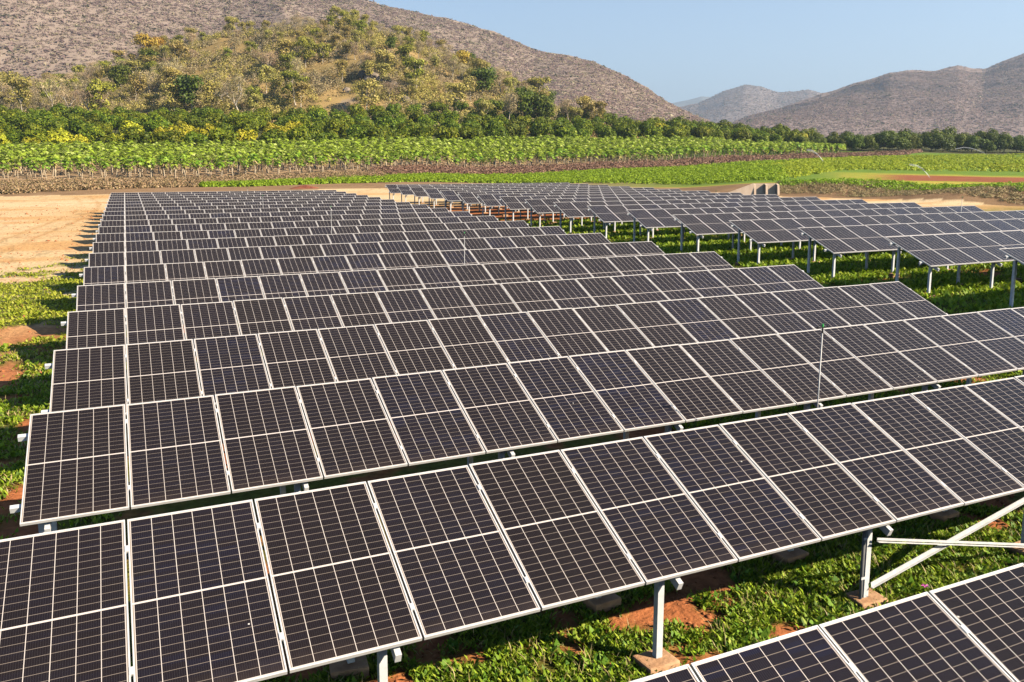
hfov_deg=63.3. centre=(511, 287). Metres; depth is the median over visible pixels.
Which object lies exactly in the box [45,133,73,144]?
orchard tree
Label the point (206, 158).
papaya plant
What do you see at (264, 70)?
hillside tree
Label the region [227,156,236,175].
papaya plant
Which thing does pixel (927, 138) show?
tall tree
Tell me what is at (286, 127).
orchard tree
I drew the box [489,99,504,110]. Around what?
orchard tree
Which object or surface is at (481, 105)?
hillside tree
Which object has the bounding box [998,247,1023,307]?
solar panel row
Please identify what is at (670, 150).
papaya plant
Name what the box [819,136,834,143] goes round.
tall tree
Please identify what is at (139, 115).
orchard tree
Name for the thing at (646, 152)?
papaya plant
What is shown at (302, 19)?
hillside tree
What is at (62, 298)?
weeds
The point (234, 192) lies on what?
solar panel row
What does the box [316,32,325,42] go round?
hillside tree
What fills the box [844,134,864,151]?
tall tree
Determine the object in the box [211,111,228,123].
orchard tree
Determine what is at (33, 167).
papaya plant
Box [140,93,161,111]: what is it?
hillside tree
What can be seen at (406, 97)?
rock outcrop
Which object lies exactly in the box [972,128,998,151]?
tall tree
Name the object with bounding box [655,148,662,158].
papaya plant
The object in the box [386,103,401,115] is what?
orchard tree
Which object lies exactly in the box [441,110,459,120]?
orchard tree
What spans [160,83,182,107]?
hillside tree
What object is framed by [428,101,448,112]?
orchard tree
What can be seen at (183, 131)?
orchard tree
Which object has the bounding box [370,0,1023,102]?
sky
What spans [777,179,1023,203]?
bank scrub
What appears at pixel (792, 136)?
orchard tree
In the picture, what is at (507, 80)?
hillside tree
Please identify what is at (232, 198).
solar panel row
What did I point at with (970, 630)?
solar panel row
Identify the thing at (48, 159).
papaya plant
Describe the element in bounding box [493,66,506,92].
hillside tree
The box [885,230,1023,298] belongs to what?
solar panel row
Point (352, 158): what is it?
papaya plant
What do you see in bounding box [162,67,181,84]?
hillside tree
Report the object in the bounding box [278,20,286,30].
hillside tree
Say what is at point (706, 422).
weeds
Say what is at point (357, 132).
orchard tree
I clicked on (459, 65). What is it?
hillside tree
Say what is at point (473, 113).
orchard tree
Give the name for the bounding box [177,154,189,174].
papaya plant
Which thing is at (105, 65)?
hillside tree
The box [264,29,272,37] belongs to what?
hillside tree
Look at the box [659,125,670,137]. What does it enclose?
orchard tree
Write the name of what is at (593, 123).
orchard tree
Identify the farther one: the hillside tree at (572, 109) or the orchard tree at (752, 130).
the orchard tree at (752, 130)
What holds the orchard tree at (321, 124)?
on the ground at (74, 206)
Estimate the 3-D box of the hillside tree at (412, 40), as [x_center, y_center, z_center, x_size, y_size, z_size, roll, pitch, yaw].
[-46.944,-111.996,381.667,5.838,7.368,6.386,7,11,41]
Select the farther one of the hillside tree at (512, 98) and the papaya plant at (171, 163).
the hillside tree at (512, 98)
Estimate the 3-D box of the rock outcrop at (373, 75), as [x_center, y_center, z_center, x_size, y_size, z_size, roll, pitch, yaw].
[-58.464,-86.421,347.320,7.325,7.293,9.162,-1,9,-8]
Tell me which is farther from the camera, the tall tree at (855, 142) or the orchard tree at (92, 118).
the tall tree at (855, 142)
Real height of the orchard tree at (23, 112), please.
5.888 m
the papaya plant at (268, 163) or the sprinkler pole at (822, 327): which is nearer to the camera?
the sprinkler pole at (822, 327)
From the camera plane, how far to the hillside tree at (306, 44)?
358.48 m
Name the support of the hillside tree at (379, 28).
on the ground at (74, 206)
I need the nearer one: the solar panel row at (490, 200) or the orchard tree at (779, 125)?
the solar panel row at (490, 200)
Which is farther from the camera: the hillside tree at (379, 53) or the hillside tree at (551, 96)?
the hillside tree at (551, 96)
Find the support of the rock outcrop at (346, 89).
on the ground at (74, 206)
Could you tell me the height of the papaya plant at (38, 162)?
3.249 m
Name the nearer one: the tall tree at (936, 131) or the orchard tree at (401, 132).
the orchard tree at (401, 132)
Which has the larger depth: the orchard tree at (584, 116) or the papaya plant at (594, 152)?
the orchard tree at (584, 116)
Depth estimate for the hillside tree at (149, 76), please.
344.13 m
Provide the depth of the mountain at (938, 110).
1511.65 m
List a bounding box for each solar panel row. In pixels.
[0,375,1023,681]
[10,307,1023,532]
[41,281,947,418]
[61,264,822,354]
[72,251,733,346]
[79,241,664,313]
[85,233,610,289]
[89,226,565,264]
[93,221,528,251]
[96,216,497,237]
[98,211,471,230]
[100,208,448,222]
[102,205,429,216]
[103,202,411,211]
[105,199,395,207]
[106,197,380,204]
[107,195,367,202]
[108,193,356,199]
[109,190,336,195]
[110,191,345,197]
[385,183,569,203]
[397,184,588,205]
[410,185,607,207]
[424,186,630,210]
[440,187,653,212]
[457,189,680,216]
[477,190,710,219]
[500,192,742,223]
[525,194,778,226]
[553,197,820,233]
[587,199,866,241]
[626,202,921,243]
[630,563,1023,681]
[673,206,985,252]
[729,210,1023,266]
[798,219,1023,278]
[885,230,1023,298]
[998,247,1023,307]
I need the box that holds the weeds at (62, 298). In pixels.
[0,254,88,379]
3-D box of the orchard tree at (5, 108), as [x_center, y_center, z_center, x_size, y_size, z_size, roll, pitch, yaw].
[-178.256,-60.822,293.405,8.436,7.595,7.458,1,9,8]
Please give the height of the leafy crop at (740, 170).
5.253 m
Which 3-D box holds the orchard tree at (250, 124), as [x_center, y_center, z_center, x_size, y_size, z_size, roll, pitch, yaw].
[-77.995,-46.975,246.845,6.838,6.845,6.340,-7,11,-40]
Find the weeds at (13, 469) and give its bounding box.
[0,373,128,539]
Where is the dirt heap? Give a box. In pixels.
[289,185,317,188]
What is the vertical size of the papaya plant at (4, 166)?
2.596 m
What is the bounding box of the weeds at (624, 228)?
[498,217,745,242]
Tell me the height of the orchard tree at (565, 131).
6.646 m
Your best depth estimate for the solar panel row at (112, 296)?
24.60 m
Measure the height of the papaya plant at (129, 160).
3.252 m
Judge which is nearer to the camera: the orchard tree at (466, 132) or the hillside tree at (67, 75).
the orchard tree at (466, 132)
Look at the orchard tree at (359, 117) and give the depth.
274.08 m
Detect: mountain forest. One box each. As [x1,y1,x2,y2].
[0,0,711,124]
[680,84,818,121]
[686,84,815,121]
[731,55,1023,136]
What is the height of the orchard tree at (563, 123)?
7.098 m
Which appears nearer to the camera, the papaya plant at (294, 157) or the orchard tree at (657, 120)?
the papaya plant at (294, 157)
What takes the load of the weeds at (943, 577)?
on the ground at (74, 206)
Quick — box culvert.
[728,183,779,194]
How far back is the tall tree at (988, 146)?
333.01 m
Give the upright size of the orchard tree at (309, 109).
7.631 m
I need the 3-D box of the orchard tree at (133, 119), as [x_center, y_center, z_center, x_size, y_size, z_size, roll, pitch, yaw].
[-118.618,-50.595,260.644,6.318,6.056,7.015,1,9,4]
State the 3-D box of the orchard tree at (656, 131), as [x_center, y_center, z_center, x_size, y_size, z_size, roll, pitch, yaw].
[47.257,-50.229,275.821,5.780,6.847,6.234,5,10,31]
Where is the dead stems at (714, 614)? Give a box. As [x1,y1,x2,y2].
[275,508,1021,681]
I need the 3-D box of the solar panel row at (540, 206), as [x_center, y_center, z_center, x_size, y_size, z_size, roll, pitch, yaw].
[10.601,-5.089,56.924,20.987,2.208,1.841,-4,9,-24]
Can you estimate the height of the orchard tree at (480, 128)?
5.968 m
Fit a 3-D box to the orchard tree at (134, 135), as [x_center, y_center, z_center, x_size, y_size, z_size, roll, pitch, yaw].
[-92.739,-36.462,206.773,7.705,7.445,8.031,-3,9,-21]
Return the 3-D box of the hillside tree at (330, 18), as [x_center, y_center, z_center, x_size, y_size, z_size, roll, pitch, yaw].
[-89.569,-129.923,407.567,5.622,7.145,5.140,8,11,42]
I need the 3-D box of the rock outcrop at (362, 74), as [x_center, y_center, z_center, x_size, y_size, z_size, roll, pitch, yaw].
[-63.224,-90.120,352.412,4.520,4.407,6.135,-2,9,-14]
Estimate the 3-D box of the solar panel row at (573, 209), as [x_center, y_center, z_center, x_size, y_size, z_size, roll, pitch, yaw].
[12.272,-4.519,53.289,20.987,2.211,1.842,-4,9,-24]
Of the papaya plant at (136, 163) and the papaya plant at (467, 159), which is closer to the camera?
the papaya plant at (136, 163)
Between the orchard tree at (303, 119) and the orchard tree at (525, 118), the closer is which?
the orchard tree at (303, 119)
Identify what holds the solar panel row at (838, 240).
on the ground at (74, 206)
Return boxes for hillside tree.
[0,71,22,99]
[0,76,37,111]
[0,77,10,96]
[0,79,14,98]
[12,85,28,103]
[28,88,40,97]
[29,93,47,105]
[31,77,44,97]
[35,78,59,104]
[36,76,68,105]
[52,86,83,107]
[62,72,73,82]
[62,78,82,94]
[68,77,90,101]
[70,88,85,104]
[71,65,85,77]
[74,83,109,110]
[75,70,91,80]
[84,78,118,108]
[88,64,103,75]
[93,70,102,79]
[94,61,107,69]
[96,60,111,65]
[97,76,114,94]
[99,65,115,82]
[103,63,132,87]
[109,50,126,61]
[112,59,129,84]
[114,57,126,65]
[121,59,144,77]
[127,72,148,101]
[128,53,136,60]
[131,32,160,50]
[136,66,161,92]
[138,46,161,68]
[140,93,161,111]
[141,55,157,80]
[143,61,158,79]
[148,36,165,49]
[150,45,159,53]
[155,52,171,66]
[155,56,185,77]
[158,45,170,58]
[159,35,168,45]
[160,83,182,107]
[161,66,174,82]
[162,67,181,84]
[167,40,188,70]
[170,72,206,107]
[172,35,183,39]
[184,27,197,42]
[187,48,199,59]
[188,33,196,41]
[198,31,206,39]
[200,79,223,104]
[213,82,230,98]
[215,74,250,110]
[223,47,232,56]
[225,16,239,32]
[233,29,242,36]
[237,21,246,31]
[239,84,261,109]
[244,41,257,52]
[245,21,255,31]
[247,93,262,108]
[251,50,261,60]
[256,64,276,92]
[259,51,278,67]
[261,20,270,29]
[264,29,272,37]
[267,71,283,97]
[275,32,284,39]
[276,37,296,68]
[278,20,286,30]
[279,51,296,69]
[280,69,309,104]
[288,16,302,30]
[290,55,303,72]
[292,13,307,25]
[292,80,310,102]
[293,30,305,39]
[293,36,317,67]
[298,35,313,53]
[310,27,320,41]
[314,42,331,62]
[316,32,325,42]
[319,19,327,28]
[325,14,334,25]
[328,5,340,18]
[330,33,343,51]
[333,17,345,31]
[333,59,348,83]
[338,10,350,23]
[340,24,350,40]
[341,42,352,58]
[343,13,356,27]
[348,9,359,21]
[349,41,360,57]
[350,19,366,32]
[351,30,363,41]
[351,78,382,109]
[354,51,373,68]
[359,60,374,75]
[360,14,368,24]
[369,20,377,34]
[370,39,376,47]
[373,49,395,76]
[374,22,383,29]
[376,63,390,82]
[380,78,400,100]
[381,27,389,36]
[384,36,396,48]
[391,25,402,34]
[394,44,414,69]
[395,27,404,35]
[397,34,404,41]
[401,36,414,45]
[402,57,427,88]
[404,26,412,37]
[406,78,421,92]
[412,29,420,41]
[414,40,424,57]
[415,32,425,41]
[420,29,430,42]
[424,39,433,50]
[429,54,440,66]
[435,39,446,50]
[436,75,451,91]
[441,43,452,51]
[442,53,452,61]
[442,82,470,109]
[445,56,461,74]
[453,50,470,64]
[456,63,466,78]
[461,76,477,99]
[465,58,473,67]
[465,66,478,78]
[470,66,498,93]
[471,58,488,79]
[476,99,494,116]
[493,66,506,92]
[497,74,510,93]
[499,89,520,119]
[502,76,517,94]
[512,86,543,116]
[521,78,535,90]
[528,76,551,95]
[531,91,555,119]
[535,89,549,95]
[548,90,557,102]
[558,98,577,119]
[567,106,582,118]
[576,95,593,115]
[586,100,606,119]
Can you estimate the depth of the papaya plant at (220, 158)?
154.40 m
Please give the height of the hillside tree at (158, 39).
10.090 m
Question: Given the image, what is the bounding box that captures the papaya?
[0,134,845,173]
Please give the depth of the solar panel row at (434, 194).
73.22 m
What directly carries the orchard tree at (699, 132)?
on the ground at (74, 206)
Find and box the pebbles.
[0,204,106,395]
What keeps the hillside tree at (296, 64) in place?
on the ground at (74, 206)
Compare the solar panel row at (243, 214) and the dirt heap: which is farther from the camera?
the dirt heap
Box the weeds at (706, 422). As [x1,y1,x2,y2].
[653,370,1022,430]
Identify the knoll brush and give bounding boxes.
[1,22,559,132]
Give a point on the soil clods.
(689, 623)
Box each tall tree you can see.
[795,137,808,143]
[806,136,814,141]
[809,131,825,140]
[811,137,826,142]
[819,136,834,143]
[827,131,841,138]
[830,135,848,150]
[838,131,854,150]
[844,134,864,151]
[862,135,878,150]
[873,130,895,149]
[888,130,912,150]
[898,128,916,149]
[904,134,922,149]
[913,133,924,148]
[917,131,941,151]
[931,128,945,150]
[933,133,956,149]
[942,125,958,136]
[952,132,970,149]
[963,135,985,152]
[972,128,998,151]
[977,139,995,152]
[993,132,1015,152]
[1008,136,1023,152]
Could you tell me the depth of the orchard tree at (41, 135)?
219.75 m
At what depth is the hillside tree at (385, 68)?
337.92 m
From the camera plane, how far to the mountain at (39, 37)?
758.75 m
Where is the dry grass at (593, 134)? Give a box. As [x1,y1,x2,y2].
[0,28,611,136]
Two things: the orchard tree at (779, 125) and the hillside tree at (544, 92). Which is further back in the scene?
the orchard tree at (779, 125)
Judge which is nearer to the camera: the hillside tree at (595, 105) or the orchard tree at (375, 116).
the orchard tree at (375, 116)
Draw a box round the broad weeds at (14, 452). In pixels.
[0,341,97,517]
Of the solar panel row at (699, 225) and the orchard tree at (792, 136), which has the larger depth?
the orchard tree at (792, 136)
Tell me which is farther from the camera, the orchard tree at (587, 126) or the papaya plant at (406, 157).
the orchard tree at (587, 126)
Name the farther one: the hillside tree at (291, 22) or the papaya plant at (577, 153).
the hillside tree at (291, 22)
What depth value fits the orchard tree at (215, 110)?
296.08 m
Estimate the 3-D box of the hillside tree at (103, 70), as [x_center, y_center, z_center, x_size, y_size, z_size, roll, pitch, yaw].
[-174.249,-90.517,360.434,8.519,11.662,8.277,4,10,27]
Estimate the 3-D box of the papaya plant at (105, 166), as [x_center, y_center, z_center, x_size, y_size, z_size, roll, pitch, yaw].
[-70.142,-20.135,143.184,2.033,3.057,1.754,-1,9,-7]
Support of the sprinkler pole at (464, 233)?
on the ground at (74, 206)
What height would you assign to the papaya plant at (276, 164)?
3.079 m
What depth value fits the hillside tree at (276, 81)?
328.10 m
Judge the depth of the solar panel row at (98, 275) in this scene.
28.41 m
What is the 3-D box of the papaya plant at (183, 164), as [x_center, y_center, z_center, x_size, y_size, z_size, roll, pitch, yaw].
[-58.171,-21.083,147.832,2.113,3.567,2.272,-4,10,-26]
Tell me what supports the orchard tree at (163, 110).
on the ground at (74, 206)
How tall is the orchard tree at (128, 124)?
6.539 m
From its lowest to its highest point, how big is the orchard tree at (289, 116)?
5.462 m
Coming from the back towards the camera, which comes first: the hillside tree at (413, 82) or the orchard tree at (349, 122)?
the hillside tree at (413, 82)
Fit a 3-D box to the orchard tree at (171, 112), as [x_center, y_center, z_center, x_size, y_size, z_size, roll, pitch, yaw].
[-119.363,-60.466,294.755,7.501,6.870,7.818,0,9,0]
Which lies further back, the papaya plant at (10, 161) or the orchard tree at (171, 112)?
the orchard tree at (171, 112)
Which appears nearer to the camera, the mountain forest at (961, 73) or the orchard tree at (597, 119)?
the orchard tree at (597, 119)
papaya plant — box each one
[0,158,8,176]
[0,164,7,177]
[5,166,11,177]
[7,156,20,176]
[10,161,21,177]
[13,153,27,174]
[20,158,30,175]
[26,162,33,176]
[27,157,35,174]
[28,163,38,176]
[32,155,43,176]
[36,160,44,177]
[40,162,50,176]
[45,158,58,175]
[50,158,60,177]
[58,160,69,175]
[62,162,72,178]
[69,155,84,175]
[74,159,86,177]
[82,155,95,174]
[83,156,98,169]
[87,164,97,177]
[95,155,105,174]
[97,160,105,176]
[99,162,108,176]
[104,156,117,174]
[111,160,119,176]
[119,157,130,174]
[122,162,131,176]
[125,159,134,175]
[125,164,133,175]
[132,155,143,173]
[132,157,145,177]
[143,158,156,177]
[157,155,170,175]
[157,157,168,175]
[168,155,176,174]
[169,158,179,176]
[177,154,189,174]
[180,159,190,175]
[191,160,200,175]
[193,158,202,175]
[202,157,212,175]
[212,159,217,173]
[216,155,228,174]
[217,162,225,175]
[226,156,238,174]
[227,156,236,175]
[234,154,241,172]
[239,156,249,170]
[240,162,247,172]
[248,153,260,172]
[250,157,260,173]
[260,154,272,172]
[262,157,272,172]
[273,153,282,172]
[274,159,282,174]
[283,153,294,171]
[292,151,301,170]
[295,159,302,172]
[304,155,315,171]
[317,156,325,170]
[329,157,336,171]
[338,150,348,169]
[340,152,350,169]
[349,153,356,169]
[354,158,362,169]
[372,157,380,165]
[380,151,390,165]
[390,153,398,164]
[395,150,404,160]
[403,152,411,164]
[412,150,420,164]
[421,150,431,165]
[433,156,440,163]
[442,150,452,164]
[455,155,463,165]
[463,155,470,164]
[469,151,476,166]
[473,156,479,165]
[490,151,500,166]
[500,154,507,163]
[535,150,544,163]
[546,152,554,163]
[554,148,561,163]
[561,149,568,163]
[572,151,581,161]
[581,151,589,161]
[591,151,599,162]
[600,152,606,159]
[615,150,623,159]
[636,148,644,159]
[642,150,649,159]
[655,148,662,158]
[668,147,675,156]
[676,146,682,158]
[691,146,698,156]
[700,145,707,158]
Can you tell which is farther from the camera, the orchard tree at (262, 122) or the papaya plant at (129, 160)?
the orchard tree at (262, 122)
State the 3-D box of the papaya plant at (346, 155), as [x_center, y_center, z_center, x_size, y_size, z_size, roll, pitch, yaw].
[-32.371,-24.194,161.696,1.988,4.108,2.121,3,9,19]
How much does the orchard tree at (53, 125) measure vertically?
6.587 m
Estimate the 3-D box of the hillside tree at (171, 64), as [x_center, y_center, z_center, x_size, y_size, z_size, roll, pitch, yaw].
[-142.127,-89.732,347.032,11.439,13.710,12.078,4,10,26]
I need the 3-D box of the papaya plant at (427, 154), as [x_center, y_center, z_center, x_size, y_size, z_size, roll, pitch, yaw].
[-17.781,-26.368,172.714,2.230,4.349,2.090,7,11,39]
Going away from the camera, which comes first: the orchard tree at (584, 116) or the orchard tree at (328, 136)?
the orchard tree at (328, 136)
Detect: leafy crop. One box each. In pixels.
[199,158,804,186]
[750,153,1023,177]
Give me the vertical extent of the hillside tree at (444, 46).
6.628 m
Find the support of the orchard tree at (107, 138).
on the ground at (74, 206)
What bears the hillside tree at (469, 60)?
on the ground at (74, 206)
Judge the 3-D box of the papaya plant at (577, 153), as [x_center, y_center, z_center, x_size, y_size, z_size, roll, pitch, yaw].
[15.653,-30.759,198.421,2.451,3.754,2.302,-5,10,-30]
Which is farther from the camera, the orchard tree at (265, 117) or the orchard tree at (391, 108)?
the orchard tree at (391, 108)
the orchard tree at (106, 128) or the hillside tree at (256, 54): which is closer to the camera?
the orchard tree at (106, 128)
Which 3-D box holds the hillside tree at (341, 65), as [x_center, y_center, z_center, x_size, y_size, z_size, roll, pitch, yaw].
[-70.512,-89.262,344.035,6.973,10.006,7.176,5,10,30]
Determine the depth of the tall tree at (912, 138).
328.75 m
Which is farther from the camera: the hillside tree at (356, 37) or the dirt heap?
the hillside tree at (356, 37)
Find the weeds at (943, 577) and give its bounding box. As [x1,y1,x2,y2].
[130,502,1023,681]
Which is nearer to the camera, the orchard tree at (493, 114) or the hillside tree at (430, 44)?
the orchard tree at (493, 114)
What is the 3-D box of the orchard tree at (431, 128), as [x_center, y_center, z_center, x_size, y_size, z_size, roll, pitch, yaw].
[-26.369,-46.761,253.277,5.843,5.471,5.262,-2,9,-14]
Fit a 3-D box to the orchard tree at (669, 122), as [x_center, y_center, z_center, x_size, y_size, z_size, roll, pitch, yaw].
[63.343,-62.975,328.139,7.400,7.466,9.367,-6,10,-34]
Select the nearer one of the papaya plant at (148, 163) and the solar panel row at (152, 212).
the solar panel row at (152, 212)
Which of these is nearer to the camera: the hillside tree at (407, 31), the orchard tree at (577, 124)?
the orchard tree at (577, 124)
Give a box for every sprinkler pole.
[461,232,467,264]
[817,324,828,407]
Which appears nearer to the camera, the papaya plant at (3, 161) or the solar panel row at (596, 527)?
the solar panel row at (596, 527)
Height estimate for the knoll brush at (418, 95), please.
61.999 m
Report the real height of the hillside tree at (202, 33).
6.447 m
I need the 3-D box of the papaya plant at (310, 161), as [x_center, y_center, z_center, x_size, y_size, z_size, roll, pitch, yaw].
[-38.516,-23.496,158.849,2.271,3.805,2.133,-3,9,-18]
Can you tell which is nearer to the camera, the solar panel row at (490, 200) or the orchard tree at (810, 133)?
the solar panel row at (490, 200)
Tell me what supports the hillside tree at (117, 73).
on the ground at (74, 206)
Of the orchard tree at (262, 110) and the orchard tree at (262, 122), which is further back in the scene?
the orchard tree at (262, 110)
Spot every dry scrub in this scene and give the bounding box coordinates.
[0,168,387,193]
[367,149,922,174]
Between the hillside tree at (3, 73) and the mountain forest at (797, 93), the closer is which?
the hillside tree at (3, 73)
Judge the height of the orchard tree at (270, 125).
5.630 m
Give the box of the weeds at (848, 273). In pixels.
[619,234,1023,376]
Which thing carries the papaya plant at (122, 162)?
on the ground at (74, 206)
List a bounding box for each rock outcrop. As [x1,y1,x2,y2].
[343,87,350,92]
[357,70,366,77]
[364,72,378,81]
[376,75,388,83]
[402,96,409,102]
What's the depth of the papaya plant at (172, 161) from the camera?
146.99 m
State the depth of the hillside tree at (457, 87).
319.04 m
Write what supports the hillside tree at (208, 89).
on the ground at (74, 206)
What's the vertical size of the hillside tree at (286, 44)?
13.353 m
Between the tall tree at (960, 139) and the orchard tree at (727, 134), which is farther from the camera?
the tall tree at (960, 139)
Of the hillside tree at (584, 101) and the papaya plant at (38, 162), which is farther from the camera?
the hillside tree at (584, 101)
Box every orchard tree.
[0,104,10,114]
[0,109,22,117]
[0,117,21,133]
[0,126,6,133]
[0,133,13,144]
[5,112,30,132]
[5,130,23,143]
[11,108,25,114]
[17,137,40,150]
[22,122,46,131]
[22,129,46,142]
[23,110,41,119]
[26,107,46,113]
[27,110,53,128]
[44,119,69,131]
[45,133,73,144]
[46,110,61,118]
[46,127,71,139]
[48,103,70,117]
[52,116,68,128]
[66,113,83,122]
[66,119,95,137]
[67,105,88,116]
[69,134,90,145]
[76,124,104,142]
[77,112,100,123]
[84,109,105,120]
[95,121,112,137]
[99,106,113,115]
[100,114,124,132]
[102,134,124,149]
[105,133,124,140]
[111,112,127,120]
[112,106,133,118]
[118,120,144,135]
[122,116,140,126]
[122,126,155,144]
[132,113,147,117]
[136,111,161,130]
[143,117,172,133]
[151,126,172,135]
[151,129,181,144]
[154,107,168,113]
[158,111,167,117]
[162,113,183,127]
[165,107,186,114]
[167,121,194,135]
[174,110,190,121]
[179,128,193,141]
[182,131,208,145]
[183,115,205,128]
[191,106,213,119]
[193,123,216,142]
[194,120,214,128]
[201,112,223,126]
[205,127,239,144]
[210,108,223,115]
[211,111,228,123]
[215,122,237,131]
[226,112,248,132]
[230,109,241,115]
[232,129,257,145]
[234,111,253,119]
[236,118,259,134]
[248,116,266,130]
[249,107,272,122]
[251,111,270,123]
[257,128,287,143]
[262,122,277,132]
[270,110,288,119]
[273,118,287,126]
[278,123,302,140]
[279,114,293,121]
[286,124,312,143]
[287,107,304,115]
[287,113,310,127]
[287,121,302,125]
[292,111,307,116]
[299,121,320,142]
[306,105,327,117]
[306,108,328,120]
[312,120,325,132]
[314,131,339,149]
[315,115,330,129]
[323,117,349,138]
[329,108,347,117]
[330,112,351,120]
[335,115,354,135]
[346,125,367,140]
[347,104,369,117]
[352,113,373,125]
[355,120,376,126]
[361,123,388,141]
[367,105,384,115]
[371,110,391,123]
[375,115,398,130]
[379,126,395,132]
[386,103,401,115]
[388,128,410,140]
[392,112,406,122]
[394,117,406,126]
[396,119,413,131]
[406,103,422,111]
[406,108,423,122]
[406,122,432,139]
[414,122,433,127]
[417,114,437,129]
[418,126,434,137]
[427,111,444,124]
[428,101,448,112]
[432,125,459,139]
[437,118,460,128]
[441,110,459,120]
[452,99,468,111]
[457,126,482,145]
[460,113,481,126]
[460,119,479,128]
[468,109,479,116]
[471,125,485,138]
[473,98,484,109]
[477,115,494,127]
[483,118,505,131]
[484,125,508,145]
[485,109,497,117]
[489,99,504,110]
[495,114,508,126]
[503,109,518,120]
[505,123,527,138]
[507,118,526,127]
[515,115,532,127]
[529,117,549,133]
[530,121,552,139]
[548,120,573,134]
[549,120,559,128]
[553,126,577,137]
[555,117,568,121]
[557,112,571,120]
[571,115,582,123]
[572,118,591,130]
[575,128,591,141]
[576,122,593,133]
[581,113,591,120]
[588,116,604,128]
[590,121,604,133]
[594,123,609,135]
[596,126,616,142]
[604,113,617,124]
[610,119,624,125]
[613,122,631,138]
[616,124,640,138]
[618,116,631,119]
[628,120,641,137]
[637,121,655,138]
[644,126,662,139]
[654,117,664,123]
[654,123,667,129]
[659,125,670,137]
[663,126,685,138]
[664,118,681,125]
[668,115,684,121]
[672,122,690,130]
[680,127,689,138]
[687,123,698,132]
[690,125,711,138]
[701,122,719,133]
[702,125,717,134]
[707,130,724,140]
[716,119,732,128]
[719,125,732,130]
[719,128,730,139]
[731,128,752,142]
[732,122,746,128]
[749,128,759,134]
[751,132,768,141]
[767,130,783,140]
[769,133,782,142]
[772,123,790,131]
[774,128,789,140]
[777,125,790,131]
[787,130,807,142]
[800,127,817,135]
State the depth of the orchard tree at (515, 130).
252.27 m
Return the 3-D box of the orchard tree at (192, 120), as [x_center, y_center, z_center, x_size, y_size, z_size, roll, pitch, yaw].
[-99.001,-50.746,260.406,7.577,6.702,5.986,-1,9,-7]
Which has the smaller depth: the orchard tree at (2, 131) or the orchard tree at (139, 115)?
the orchard tree at (2, 131)
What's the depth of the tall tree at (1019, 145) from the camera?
337.35 m
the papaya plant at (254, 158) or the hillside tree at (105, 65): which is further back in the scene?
the hillside tree at (105, 65)
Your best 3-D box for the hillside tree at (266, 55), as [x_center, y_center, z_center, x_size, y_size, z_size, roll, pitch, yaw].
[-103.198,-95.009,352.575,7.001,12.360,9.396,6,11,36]
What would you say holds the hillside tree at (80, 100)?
on the ground at (74, 206)
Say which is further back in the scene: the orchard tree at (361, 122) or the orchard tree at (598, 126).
the orchard tree at (598, 126)
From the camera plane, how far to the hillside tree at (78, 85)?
341.40 m
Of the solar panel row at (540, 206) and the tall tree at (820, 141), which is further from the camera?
the tall tree at (820, 141)
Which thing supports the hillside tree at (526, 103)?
on the ground at (74, 206)
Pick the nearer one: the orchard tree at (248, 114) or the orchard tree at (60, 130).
the orchard tree at (60, 130)
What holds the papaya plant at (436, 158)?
on the ground at (74, 206)
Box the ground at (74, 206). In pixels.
[0,28,1023,681]
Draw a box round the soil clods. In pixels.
[130,491,1022,681]
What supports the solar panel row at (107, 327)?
on the ground at (74, 206)
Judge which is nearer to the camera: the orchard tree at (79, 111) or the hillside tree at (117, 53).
the orchard tree at (79, 111)
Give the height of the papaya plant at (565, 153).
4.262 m
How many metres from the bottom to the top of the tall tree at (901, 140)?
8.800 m
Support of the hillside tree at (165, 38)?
on the ground at (74, 206)
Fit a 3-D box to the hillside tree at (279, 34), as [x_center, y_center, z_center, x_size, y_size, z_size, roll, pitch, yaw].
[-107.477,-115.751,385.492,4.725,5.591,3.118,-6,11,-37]
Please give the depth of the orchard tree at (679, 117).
359.63 m
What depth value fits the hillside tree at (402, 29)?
398.61 m
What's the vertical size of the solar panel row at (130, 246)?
2.270 m
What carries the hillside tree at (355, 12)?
on the ground at (74, 206)
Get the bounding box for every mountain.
[0,0,684,123]
[672,96,709,106]
[681,85,820,122]
[734,53,1023,138]
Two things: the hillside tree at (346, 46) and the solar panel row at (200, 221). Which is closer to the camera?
the solar panel row at (200, 221)
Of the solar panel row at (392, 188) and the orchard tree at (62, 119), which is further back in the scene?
the orchard tree at (62, 119)
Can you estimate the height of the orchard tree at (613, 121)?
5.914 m
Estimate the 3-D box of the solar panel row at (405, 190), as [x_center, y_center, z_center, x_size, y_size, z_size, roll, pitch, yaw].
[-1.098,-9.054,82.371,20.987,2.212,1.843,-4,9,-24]
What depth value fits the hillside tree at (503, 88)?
362.83 m
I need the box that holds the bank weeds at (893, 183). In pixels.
[777,177,1023,191]
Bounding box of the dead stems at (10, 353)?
[0,340,107,527]
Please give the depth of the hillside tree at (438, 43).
420.56 m
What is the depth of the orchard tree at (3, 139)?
201.61 m
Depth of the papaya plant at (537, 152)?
194.95 m
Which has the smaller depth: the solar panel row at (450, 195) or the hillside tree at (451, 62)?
the solar panel row at (450, 195)
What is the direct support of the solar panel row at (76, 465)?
on the ground at (74, 206)
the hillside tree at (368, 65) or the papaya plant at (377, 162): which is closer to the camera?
the papaya plant at (377, 162)
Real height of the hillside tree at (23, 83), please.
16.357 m
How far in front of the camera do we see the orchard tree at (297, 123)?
250.53 m
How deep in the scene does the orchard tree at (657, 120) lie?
357.16 m
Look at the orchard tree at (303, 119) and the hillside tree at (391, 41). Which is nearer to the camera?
the orchard tree at (303, 119)

